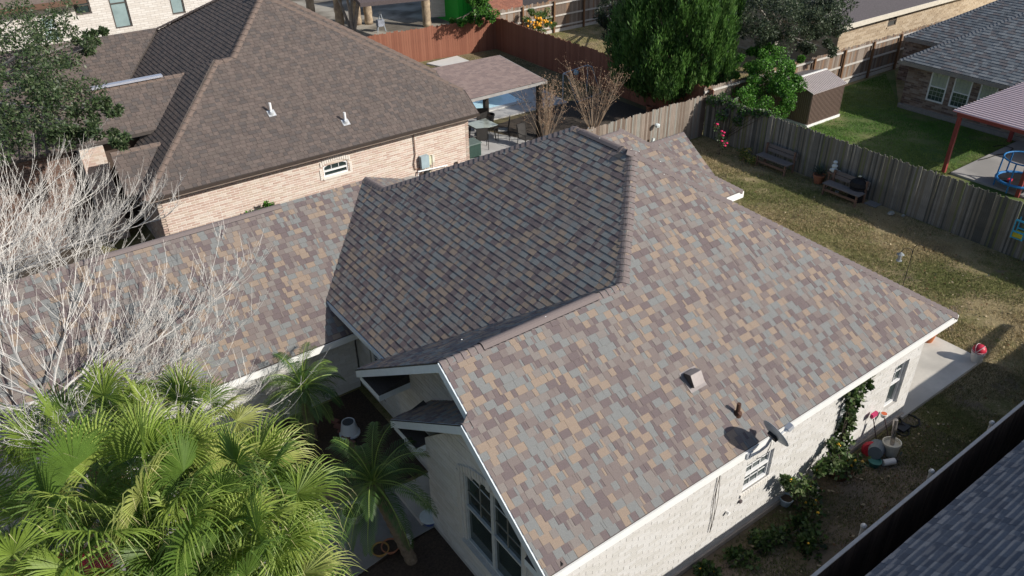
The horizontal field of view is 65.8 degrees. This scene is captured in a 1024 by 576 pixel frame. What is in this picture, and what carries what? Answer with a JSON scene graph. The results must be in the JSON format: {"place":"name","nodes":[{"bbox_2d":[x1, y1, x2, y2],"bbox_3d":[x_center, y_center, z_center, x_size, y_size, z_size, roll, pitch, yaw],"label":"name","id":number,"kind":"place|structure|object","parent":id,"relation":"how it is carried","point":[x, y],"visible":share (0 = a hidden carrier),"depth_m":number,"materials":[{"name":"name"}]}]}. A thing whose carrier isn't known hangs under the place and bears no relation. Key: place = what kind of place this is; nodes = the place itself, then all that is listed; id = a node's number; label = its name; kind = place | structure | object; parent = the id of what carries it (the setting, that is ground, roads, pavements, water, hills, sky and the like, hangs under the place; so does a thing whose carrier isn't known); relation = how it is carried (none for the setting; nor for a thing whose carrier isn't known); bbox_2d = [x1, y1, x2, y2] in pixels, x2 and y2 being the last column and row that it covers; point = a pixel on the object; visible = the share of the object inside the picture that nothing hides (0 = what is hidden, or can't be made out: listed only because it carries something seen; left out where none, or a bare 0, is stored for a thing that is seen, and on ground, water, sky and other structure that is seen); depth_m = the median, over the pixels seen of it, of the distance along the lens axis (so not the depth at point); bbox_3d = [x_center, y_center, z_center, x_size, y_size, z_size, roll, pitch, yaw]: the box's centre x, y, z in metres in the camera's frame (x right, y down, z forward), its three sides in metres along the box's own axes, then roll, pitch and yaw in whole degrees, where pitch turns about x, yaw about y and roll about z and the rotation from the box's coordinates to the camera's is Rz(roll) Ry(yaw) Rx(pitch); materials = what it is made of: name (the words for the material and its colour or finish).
{"place":"outdoors","nodes":[
{"label":"outdoors","id":0,"kind":"place"},
{"bbox_2d":[1,541,116,575],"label":"parked car","id":1,"kind":"object","parent":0,"point":[84,562],"visible":0.12,"depth_m":14.65,"materials":[{"name":"red paint"}]},
{"bbox_2d":[2,492,178,570],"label":"driveway","id":2,"kind":"structure","parent":0,"point":[124,569],"depth_m":16.27,"materials":[{"name":"concrete"}]},
{"bbox_2d":[0,434,184,575],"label":"fan palm","id":3,"kind":"object","parent":2,"relation":"on","point":[6,543],"visible":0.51,"depth_m":10.07,"materials":[{"name":"green plant"}]},
{"bbox_2d":[0,390,287,575],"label":"fan palm","id":4,"kind":"object","parent":2,"relation":"on","point":[130,440],"visible":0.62,"depth_m":10.20,"materials":[{"name":"green plant"}]},
{"bbox_2d":[0,188,330,535],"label":"bare tree","id":5,"kind":"object","parent":2,"relation":"on","point":[132,336],"visible":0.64,"depth_m":16.30,"materials":[{"name":"grey plant"}]},
{"bbox_2d":[89,407,354,575],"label":"fan palm","id":6,"kind":"object","parent":2,"relation":"on","point":[298,481],"visible":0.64,"depth_m":10.65,"materials":[{"name":"green plant"}]},
{"bbox_2d":[115,472,367,575],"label":"fan palm","id":7,"kind":"object","parent":2,"relation":"on","point":[289,539],"visible":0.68,"depth_m":10.12,"materials":[{"name":"green plant"}]},
{"bbox_2d":[290,0,449,38],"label":"porch floor","id":8,"kind":"structure","parent":0,"point":[400,17],"depth_m":53.87,"materials":[{"name":"grey concrete"}]},
{"bbox_2d":[338,0,358,31],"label":"bare trunk tree","id":9,"kind":"object","parent":8,"relation":"on","point":[351,22],"visible":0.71,"depth_m":49.77,"materials":[{"name":"grey plant"}]},
{"bbox_2d":[305,0,430,27],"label":"porch roof","id":10,"kind":"structure","parent":8,"relation":"on","point":[366,5],"depth_m":50.41,"materials":[{"name":"wood"}]},
{"bbox_2d":[430,0,444,16],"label":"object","id":11,"kind":"structure","parent":8,"relation":"on","point":[437,8],"depth_m":52.12,"materials":[{"name":"black brick"}]},
{"bbox_2d":[448,0,499,27],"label":"leafy tree","id":12,"kind":"object","parent":8,"relation":"on","point":[481,8],"visible":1,"depth_m":44.10,"materials":[{"name":"green plant"}]},
{"bbox_2d":[438,0,473,21],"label":"green shed","id":13,"kind":"structure","parent":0,"point":[457,8],"depth_m":51.42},
{"bbox_2d":[473,93,520,107],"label":"pool water","id":14,"kind":"structure","parent":0,"point":[503,99],"depth_m":38.70,"materials":[{"name":"liquid"}]},
{"bbox_2d":[98,15,1023,533],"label":"ground","id":15,"kind":"structure","parent":0,"point":[980,269],"depth_m":25.25,"materials":[{"name":"green plant"}]},
{"bbox_2d":[0,240,102,283],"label":"side alley","id":16,"kind":"structure","parent":15,"relation":"on","point":[27,272],"depth_m":26.23,"materials":[{"name":"grey concrete"}]},
{"bbox_2d":[0,112,186,287],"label":"bare tree","id":17,"kind":"object","parent":16,"relation":"on","point":[100,222],"visible":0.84,"depth_m":20.59,"materials":[{"name":"grey plant"}]},
{"bbox_2d":[0,0,132,165],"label":"live oak","id":18,"kind":"object","parent":15,"relation":"on","point":[41,91],"visible":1,"depth_m":23.83,"materials":[{"name":"green plant"}]},
{"bbox_2d":[0,0,211,51],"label":"white brick building","id":19,"kind":"structure","parent":15,"relation":"on","point":[118,16],"depth_m":40.75,"materials":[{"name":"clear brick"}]},
{"bbox_2d":[73,0,91,14],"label":"window","id":20,"kind":"structure","parent":19,"relation":"in","point":[86,7],"depth_m":39.85,"materials":[{"name":"grey glass"}]},
{"bbox_2d":[108,0,132,28],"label":"window","id":21,"kind":"structure","parent":19,"relation":"in","point":[119,8],"depth_m":40.94,"materials":[{"name":"white glass"}]},
{"bbox_2d":[169,0,185,13],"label":"window","id":22,"kind":"structure","parent":19,"relation":"in","point":[177,6],"depth_m":42.39,"materials":[{"name":"clear glass"}]},
{"bbox_2d":[0,0,479,265],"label":"neighbour house","id":23,"kind":"structure","parent":15,"relation":"on","point":[233,108],"depth_m":27.69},
{"bbox_2d":[323,160,350,179],"bbox_3d":[-6.276,-4.249,28.182,1.040,0.570,0.145,-22,38,-30],"label":"window","id":24,"kind":"structure","parent":23,"relation":"in","point":[336,168],"depth_m":28.23,"materials":[{"name":"white plastic"}]},
{"bbox_2d":[413,134,429,169],"bbox_3d":[-3.458,-5.243,29.793,0.612,1.651,0.180,-22,38,-30],"label":"electric meter","id":25,"kind":"object","parent":23,"relation":"attached to","point":[424,163],"visible":0.9,"depth_m":30.05,"materials":[{"name":"metal"}]},
{"bbox_2d":[244,389,425,496],"bbox_3d":[-4.677,4.046,18.052,4.400,0.001,3.500,-22,38,-30],"label":"flower bed","id":26,"kind":"object","parent":15,"relation":"on","point":[359,407],"visible":0.29,"depth_m":18.82,"materials":[{"name":"soil"}]},
{"bbox_2d":[259,342,346,443],"bbox_3d":[-4.776,2.495,18.097,2.059,2.593,2.068,-22,38,-30],"label":"feather palm","id":27,"kind":"object","parent":26,"relation":"on","point":[305,401],"visible":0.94,"depth_m":17.74,"materials":[{"name":"green plant"}]},
{"bbox_2d":[339,417,359,439],"bbox_3d":[-3.880,3.315,18.843,0.500,0.365,0.500,-22,38,-30],"label":"flower pot","id":28,"kind":"object","parent":26,"relation":"on","point":[350,428],"visible":1,"depth_m":18.73,"materials":[{"name":"ceramic"}]},
{"bbox_2d":[245,486,433,575],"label":"walkway","id":29,"kind":"structure","parent":15,"relation":"on","point":[417,528],"depth_m":16.32,"materials":[{"name":"concrete"}]},
{"bbox_2d":[0,351,184,569],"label":"fan palm","id":30,"kind":"object","parent":29,"relation":"on","point":[101,392],"visible":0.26,"depth_m":12.94,"materials":[{"name":"green plant"}]},
{"bbox_2d":[85,354,272,570],"bbox_3d":[-5.965,3.442,14.360,3.398,5.016,3.200,-3,32,-4],"label":"fan palm","id":31,"kind":"object","parent":29,"relation":"on","point":[183,387],"visible":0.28,"depth_m":14.07,"materials":[{"name":"green plant"}]},
{"bbox_2d":[341,501,365,524],"bbox_3d":[-3.318,4.746,16.622,0.518,0.260,0.510,-22,38,-30],"label":"shrub","id":32,"kind":"object","parent":29,"relation":"on","point":[352,512],"visible":0.29,"depth_m":16.57,"materials":[{"name":"plant"}]},
{"bbox_2d":[371,541,388,556],"bbox_3d":[-2.641,5.272,15.903,0.367,0.120,0.362,-22,38,-30],"label":"flower pot","id":33,"kind":"object","parent":29,"relation":"on","point":[378,551],"visible":0.9,"depth_m":15.88,"materials":[{"name":"ceramic"}]},
{"bbox_2d":[381,538,397,554],"bbox_3d":[-2.446,5.228,15.966,0.389,0.120,0.383,-22,38,-30],"label":"flower pot","id":34,"kind":"object","parent":29,"relation":"on","point":[392,544],"visible":0.77,"depth_m":15.93,"materials":[{"name":"ceramic"}]},
{"bbox_2d":[419,509,433,526],"bbox_3d":[-1.722,4.821,16.544,0.418,0.172,0.412,-22,38,-30],"label":"flower pot","id":35,"kind":"object","parent":29,"relation":"on","point":[425,518],"visible":0.59,"depth_m":16.46,"materials":[{"name":"white ceramic"}]},
{"bbox_2d":[395,473,430,524],"bbox_3d":[-1.836,4.542,17.122,0.950,0.150,1.150,-22,38,-30],"label":"entry step","id":36,"kind":"object","parent":15,"relation":"on","point":[415,510],"visible":0.36,"depth_m":17.09,"materials":[{"name":"concrete"}]},
{"bbox_2d":[358,527,473,575],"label":"front bed","id":37,"kind":"object","parent":15,"relation":"on","point":[436,554],"visible":0.75,"depth_m":15.73,"materials":[{"name":"soil"}]},
{"bbox_2d":[317,421,437,565],"bbox_3d":[-2.566,3.993,15.098,2.239,3.267,2.361,-7,33,-10],"label":"feather palm","id":38,"kind":"object","parent":37,"relation":"on","point":[377,494],"visible":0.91,"depth_m":14.66,"materials":[{"name":"green plant"}]},
{"bbox_2d":[367,18,495,61],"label":"red fence","id":39,"kind":"object","parent":15,"relation":"on","point":[432,42],"visible":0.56,"depth_m":44.77,"materials":[{"name":"red wood"}]},
{"bbox_2d":[0,126,958,575],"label":"brick house","id":40,"kind":"structure","parent":15,"relation":"on","point":[574,350],"depth_m":16.46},
{"bbox_2d":[463,473,521,575],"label":"window","id":41,"kind":"structure","parent":40,"relation":"in","point":[489,531],"depth_m":14.11,"materials":[{"name":"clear glass"}]},
{"bbox_2d":[739,450,770,498],"bbox_3d":[4.802,3.601,15.610,0.891,0.895,0.150,-22,38,-30],"label":"window","id":42,"kind":"structure","parent":40,"relation":"in","point":[757,469],"depth_m":15.71,"materials":[{"name":"white plastic"}]},
{"bbox_2d":[745,420,793,459],"bbox_3d":[4.682,2.721,14.323,0.682,0.979,0.554,14,35,23],"label":"satellite dish","id":43,"kind":"object","parent":40,"relation":"attached to","point":[774,433],"visible":1,"depth_m":14.14,"materials":[{"name":"grey metal"}]},
{"bbox_2d":[833,402,845,436],"bbox_3d":[7.096,2.779,17.154,0.550,1.220,0.076,-22,38,-30],"label":"window","id":44,"kind":"structure","parent":40,"relation":"in","point":[842,410],"depth_m":17.18,"materials":[{"name":"white plastic"}]},
{"bbox_2d":[833,375,875,458],"bbox_3d":[7.279,2.845,17.037,0.964,2.334,0.533,-22,38,-30],"label":"climbing vine","id":45,"kind":"object","parent":40,"relation":"attached to","point":[848,424],"visible":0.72,"depth_m":16.78,"materials":[{"name":"green plant"}]},
{"bbox_2d":[884,361,905,406],"bbox_3d":[8.723,2.168,18.173,0.580,1.320,0.076,-22,38,-30],"label":"window","id":46,"kind":"structure","parent":40,"relation":"in","point":[897,374],"depth_m":18.31,"materials":[{"name":"white plastic"}]},
{"bbox_2d":[481,0,552,18],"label":"brick house","id":47,"kind":"structure","parent":15,"relation":"on","point":[499,5],"depth_m":51.35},
{"bbox_2d":[468,86,567,158],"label":"pool deck","id":48,"kind":"structure","parent":15,"relation":"on","point":[501,142],"depth_m":36.94,"materials":[{"name":"grey concrete"}]},
{"bbox_2d":[469,137,481,158],"bbox_3d":[-1.786,-5.764,32.919,0.860,0.645,0.660,-22,38,-30],"label":"outdoor box","id":49,"kind":"object","parent":48,"relation":"on","point":[474,147],"visible":0.39,"depth_m":32.77,"materials":[{"name":"plastic"}]},
{"bbox_2d":[474,128,488,149],"bbox_3d":[-1.279,-6.366,33.432,0.528,1.004,0.554,-7,33,-9],"label":"patio chair","id":50,"kind":"object","parent":48,"relation":"on","point":[481,134],"visible":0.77,"depth_m":33.16,"materials":[{"name":"black metal"}]},
{"bbox_2d":[468,118,498,139],"bbox_3d":[-1.284,-6.765,34.332,1.030,0.721,1.030,-22,38,-30],"label":"patio table","id":51,"kind":"object","parent":48,"relation":"on","point":[484,123],"visible":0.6,"depth_m":34.17,"materials":[{"name":"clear glass"}]},
{"bbox_2d":[432,55,546,135],"bbox_3d":[-1.541,-8.041,34.637,5.052,2.614,4.150,-22,38,-30],"label":"patio cover","id":52,"kind":"object","parent":48,"relation":"on","point":[485,79],"visible":0.77,"depth_m":34.05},
{"bbox_2d":[489,92,528,110],"bbox_3d":[-2.133,-9.482,39.278,4.280,0.050,4.730,-22,38,-30],"label":"pool coping","id":53,"kind":"object","parent":48,"relation":"on","point":[510,104],"visible":0.26,"depth_m":38.29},
{"bbox_2d":[516,122,533,143],"bbox_3d":[0.555,-6.461,33.627,0.528,1.004,0.554,-27,41,-35],"label":"patio chair","id":54,"kind":"object","parent":48,"relation":"on","point":[521,132],"visible":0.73,"depth_m":33.61,"materials":[{"name":"black metal"}]},
{"bbox_2d":[420,49,652,135],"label":"green back yard","id":55,"kind":"structure","parent":15,"relation":"on","point":[527,66],"depth_m":41.05,"materials":[{"name":"green plant"}]},
{"bbox_2d":[427,56,468,66],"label":"white pad","id":56,"kind":"object","parent":55,"relation":"on","point":[449,61],"visible":0.64,"depth_m":44.39,"materials":[{"name":"concrete"}]},
{"bbox_2d":[492,92,647,139],"bbox_3d":[3.471,-7.297,35.795,7.200,0.001,6.700,-22,38,-30],"label":"crape bed","id":57,"kind":"object","parent":55,"relation":"on","point":[617,110],"visible":0.2,"depth_m":36.91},
{"bbox_2d":[517,72,579,136],"bbox_3d":[1.462,-7.702,33.509,2.720,3.212,2.678,-22,38,-30],"label":"crape myrtle","id":58,"kind":"object","parent":57,"relation":"on","point":[546,126],"visible":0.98,"depth_m":33.75,"materials":[{"name":"brown plant"}]},
{"bbox_2d":[555,55,629,128],"bbox_3d":[3.760,-8.574,34.731,3.289,3.318,2.755,-22,38,-30],"label":"crape myrtle","id":59,"kind":"object","parent":57,"relation":"on","point":[602,114],"visible":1,"depth_m":34.84,"materials":[{"name":"brown plant"}]},
{"bbox_2d":[562,65,600,102],"bbox_3d":[3.425,-9.911,38.524,0.587,1.523,2.315,27,42,37],"label":"swing frame","id":60,"kind":"object","parent":55,"relation":"on","point":[571,85],"visible":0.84,"depth_m":38.29,"materials":[{"name":"metal"}]},
{"bbox_2d":[522,7,556,33],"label":"orange tree","id":61,"kind":"object","parent":15,"relation":"on","point":[538,20],"visible":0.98,"depth_m":47.00,"materials":[{"name":"green plant"}]},
{"bbox_2d":[500,0,617,33],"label":"plank fence","id":62,"kind":"object","parent":15,"relation":"on","point":[568,14],"visible":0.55,"depth_m":49.45,"materials":[{"name":"beige wood"}]},
{"bbox_2d":[495,18,713,108],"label":"red fence","id":63,"kind":"object","parent":15,"relation":"on","point":[531,45],"visible":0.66,"depth_m":41.89,"materials":[{"name":"red wood"}]},
{"bbox_2d":[593,0,621,54],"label":"dark oak","id":64,"kind":"object","parent":15,"relation":"on","point":[602,14],"visible":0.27,"depth_m":41.36,"materials":[{"name":"green plant"}]},
{"bbox_2d":[585,95,706,141],"bbox_3d":[4.859,-6.113,32.122,8.456,1.896,0.026,-21,38,-29],"label":"picket fence","id":65,"kind":"object","parent":15,"relation":"on","point":[687,117],"visible":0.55,"depth_m":32.90,"materials":[{"name":"brown wood"}]},
{"bbox_2d":[552,26,790,76],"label":"grass","id":66,"kind":"structure","parent":15,"relation":"on","point":[566,39],"depth_m":47.85,"materials":[{"name":"plant"}]},
{"bbox_2d":[601,0,748,104],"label":"cypress tree","id":67,"kind":"object","parent":15,"relation":"on","point":[702,52],"visible":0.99,"depth_m":34.35,"materials":[{"name":"green plant"}]},
{"bbox_2d":[712,123,728,154],"bbox_3d":[8.526,-6.084,32.541,0.517,1.265,1.047,-14,34,-19],"label":"bougainvillea","id":68,"kind":"object","parent":15,"relation":"on","point":[715,126],"visible":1,"depth_m":32.41,"materials":[{"name":"pink plant"}]},
{"bbox_2d":[736,147,755,164],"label":"yellow shrub","id":69,"kind":"object","parent":15,"relation":"on","point":[746,154],"visible":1,"depth_m":32.01,"materials":[{"name":"green plant"}]},
{"bbox_2d":[732,42,807,119],"bbox_3d":[11.362,-8.965,35.272,3.300,3.192,4.583,7,33,13],"label":"citrus tree","id":70,"kind":"object","parent":15,"relation":"on","point":[782,85],"visible":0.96,"depth_m":34.41,"materials":[{"name":"green plant"}]},
{"bbox_2d":[755,142,798,176],"bbox_3d":[10.445,-5.104,31.346,0.653,0.865,1.500,-22,38,-30],"label":"wooden bench","id":71,"kind":"object","parent":15,"relation":"on","point":[777,160],"visible":1,"depth_m":31.27,"materials":[{"name":"wood"}]},
{"bbox_2d":[734,0,858,71],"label":"live oak","id":72,"kind":"object","parent":15,"relation":"on","point":[800,14],"visible":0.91,"depth_m":35.56,"materials":[{"name":"green plant"}]},
{"bbox_2d":[809,163,826,183],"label":"potted plant","id":73,"kind":"object","parent":15,"relation":"on","point":[819,175],"visible":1,"depth_m":30.18,"materials":[{"name":"plant"}]},
{"bbox_2d":[703,18,949,126],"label":"plank fence","id":74,"kind":"object","parent":15,"relation":"on","point":[867,59],"visible":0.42,"depth_m":40.14,"materials":[{"name":"beige wood"}]},
{"bbox_2d":[821,169,870,207],"bbox_3d":[12.200,-3.661,29.014,0.653,0.865,1.500,-22,38,-30],"label":"wooden bench","id":75,"kind":"object","parent":15,"relation":"on","point":[832,184],"visible":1,"depth_m":29.06,"materials":[{"name":"wood"}]},
{"bbox_2d":[681,361,1023,575],"bbox_3d":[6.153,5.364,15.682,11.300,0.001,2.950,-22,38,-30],"label":"side yard","id":76,"kind":"structure","parent":15,"relation":"on","point":[829,554],"depth_m":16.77,"materials":[{"name":"green plant"}]},
{"bbox_2d":[692,511,828,575],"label":"ground vines","id":77,"kind":"object","parent":76,"relation":"on","point":[767,536],"visible":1,"depth_m":15.77,"materials":[{"name":"green plant"}]},
{"bbox_2d":[779,492,793,506],"bbox_3d":[5.824,4.524,16.842,0.302,0.200,0.298,-22,38,-30],"label":"flower pot","id":78,"kind":"object","parent":76,"relation":"on","point":[786,500],"visible":0.93,"depth_m":16.79,"materials":[{"name":"ceramic"}]},
{"bbox_2d":[778,472,825,516],"bbox_3d":[6.040,4.250,16.317,1.246,1.322,0.884,-22,38,-30],"label":"wall shrub","id":79,"kind":"object","parent":76,"relation":"on","point":[789,483],"visible":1,"depth_m":16.36,"materials":[{"name":"green plant"}]},
{"bbox_2d":[809,437,871,480],"bbox_3d":[7.025,3.685,16.959,1.542,1.095,0.704,-16,35,-22],"label":"potted shrub","id":80,"kind":"object","parent":76,"relation":"on","point":[834,447],"visible":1,"depth_m":16.81,"materials":[{"name":"green plant"}]},
{"bbox_2d":[868,439,885,459],"bbox_3d":[8.246,3.688,17.942,0.400,0.450,0.479,18,37,28],"label":"grey tub","id":81,"kind":"object","parent":76,"relation":"on","point":[876,449],"visible":0.98,"depth_m":17.79,"materials":[{"name":"plastic"}]},
{"bbox_2d":[882,436,901,457],"bbox_3d":[8.614,3.631,18.026,0.410,0.398,0.407,-22,38,-30],"label":"bucket","id":82,"kind":"object","parent":76,"relation":"on","point":[892,451],"visible":0.91,"depth_m":17.93,"materials":[{"name":"beige plastic"}]},
{"bbox_2d":[890,419,897,445],"bbox_3d":[8.606,3.351,17.876,0.099,0.913,0.219,-16,35,-22],"label":"wooden post","id":83,"kind":"object","parent":82,"relation":"in","point":[893,432],"visible":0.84,"depth_m":17.78,"materials":[{"name":"wood"}]},
{"bbox_2d":[896,422,910,435],"bbox_3d":[9.227,3.347,18.721,0.440,0.180,0.363,-22,38,-30],"label":"black tray","id":84,"kind":"object","parent":76,"relation":"on","point":[902,427],"visible":0.73,"depth_m":18.72,"materials":[{"name":"plastic"}]},
{"bbox_2d":[811,400,1023,575],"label":"side fence","id":85,"kind":"object","parent":76,"relation":"on","point":[874,545],"visible":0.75,"depth_m":15.55,"materials":[{"name":"brown wood"}]},
{"bbox_2d":[848,177,866,202],"bbox_3d":[12.641,-3.637,28.898,0.680,0.930,0.647,-22,38,-30],"label":"covered grill","id":86,"kind":"object","parent":15,"relation":"on","point":[857,184],"visible":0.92,"depth_m":28.66,"materials":[{"name":"fabric"}]},
{"bbox_2d":[692,137,1023,439],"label":"dry grass","id":87,"kind":"structure","parent":15,"relation":"on","point":[704,139],"depth_m":26.09,"materials":[{"name":"plant"}]},
{"bbox_2d":[693,141,1022,571],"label":"fallen leaves","id":88,"kind":"object","parent":15,"relation":"on","point":[863,504],"visible":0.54,"depth_m":19.17,"materials":[{"name":"brown plant"}]},
{"bbox_2d":[703,95,1023,260],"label":"picket fence","id":89,"kind":"object","parent":15,"relation":"on","point":[978,215],"visible":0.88,"depth_m":27.99,"materials":[{"name":"grey wood"}]},
{"bbox_2d":[705,91,772,141],"bbox_3d":[9.252,-6.866,32.937,0.888,2.155,3.316,-22,38,-30],"label":"fence creeper","id":90,"kind":"object","parent":89,"relation":"attached to","point":[723,99],"visible":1,"depth_m":32.84,"materials":[{"name":"green plant"}]},
{"bbox_2d":[1010,217,1023,241],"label":"toddler swing","id":91,"kind":"object","parent":89,"relation":"hanging from","point":[1017,234],"visible":1,"depth_m":24.85,"materials":[{"name":"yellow plastic"}]},
{"bbox_2d":[737,0,995,61],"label":"beige house","id":92,"kind":"structure","parent":15,"relation":"on","point":[876,19],"depth_m":43.18,"materials":[{"name":"brick"}]},
{"bbox_2d":[899,337,982,419],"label":"patio slab","id":93,"kind":"structure","parent":15,"relation":"on","point":[942,365],"depth_m":20.48,"materials":[{"name":"concrete"}]},
{"bbox_2d":[971,350,985,362],"bbox_3d":[12.180,1.780,20.736,0.346,0.300,0.340,-22,38,-30],"label":"bucket","id":94,"kind":"object","parent":93,"relation":"on","point":[975,358],"visible":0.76,"depth_m":20.65,"materials":[{"name":"white plastic"}]},
{"bbox_2d":[972,343,986,354],"bbox_3d":[12.178,1.619,20.635,0.358,0.340,0.359,-22,38,-30],"label":"ball","id":95,"kind":"object","parent":94,"relation":"in","point":[979,349],"visible":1,"depth_m":20.52,"materials":[{"name":"plastic"}]},
{"bbox_2d":[951,140,1023,198],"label":"awning slab","id":96,"kind":"structure","parent":15,"relation":"on","point":[983,172],"depth_m":31.17,"materials":[{"name":"grey concrete"}]},
{"bbox_2d":[993,151,1023,192],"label":"trampoline","id":97,"kind":"object","parent":96,"relation":"on","point":[1001,177],"visible":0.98,"depth_m":29.53,"materials":[{"name":"blue plastic"}]},
{"bbox_2d":[775,70,1023,216],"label":"green lawn","id":98,"kind":"structure","parent":0,"point":[890,76],"depth_m":34.49,"materials":[{"name":"green plant"}]},
{"bbox_2d":[766,68,846,127],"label":"garden shed","id":99,"kind":"structure","parent":98,"relation":"on","point":[819,100],"depth_m":35.38,"materials":[{"name":"brown wood"}]},
{"bbox_2d":[941,82,1023,197],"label":"red patio awning","id":100,"kind":"object","parent":98,"relation":"on","point":[1004,109],"visible":1,"depth_m":29.82,"materials":[{"name":"metal"}]},
{"bbox_2d":[865,440,1023,575],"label":"grey roof house","id":101,"kind":"structure","parent":0,"point":[976,528],"depth_m":12.74,"materials":[{"name":"tile"}]},
{"bbox_2d":[896,0,1023,141],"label":"grey roof house","id":102,"kind":"structure","parent":0,"point":[947,67],"depth_m":35.12,"materials":[{"name":"grey"}]},
{"bbox_2d":[925,72,949,103],"bbox_3d":[19.170,-9.029,35.647,0.076,1.335,0.811,-22,38,-30],"label":"window","id":103,"kind":"structure","parent":102,"relation":"in","point":[938,84],"depth_m":35.67,"materials":[{"name":"grey glass"}]},
{"bbox_2d":[948,78,973,107],"bbox_3d":[19.795,-8.580,34.919,0.076,1.335,0.790,-22,38,-30],"label":"window","id":104,"kind":"structure","parent":102,"relation":"in","point":[961,90],"depth_m":34.93,"materials":[{"name":"glass"}]},
{"bbox_2d":[977,84,998,99],"bbox_3d":[20.450,-8.109,34.156,0.076,1.335,0.736,-22,38,-30],"label":"window","id":105,"kind":"structure","parent":102,"relation":"in","point":[985,90],"depth_m":34.04,"materials":[{"name":"white glass"}]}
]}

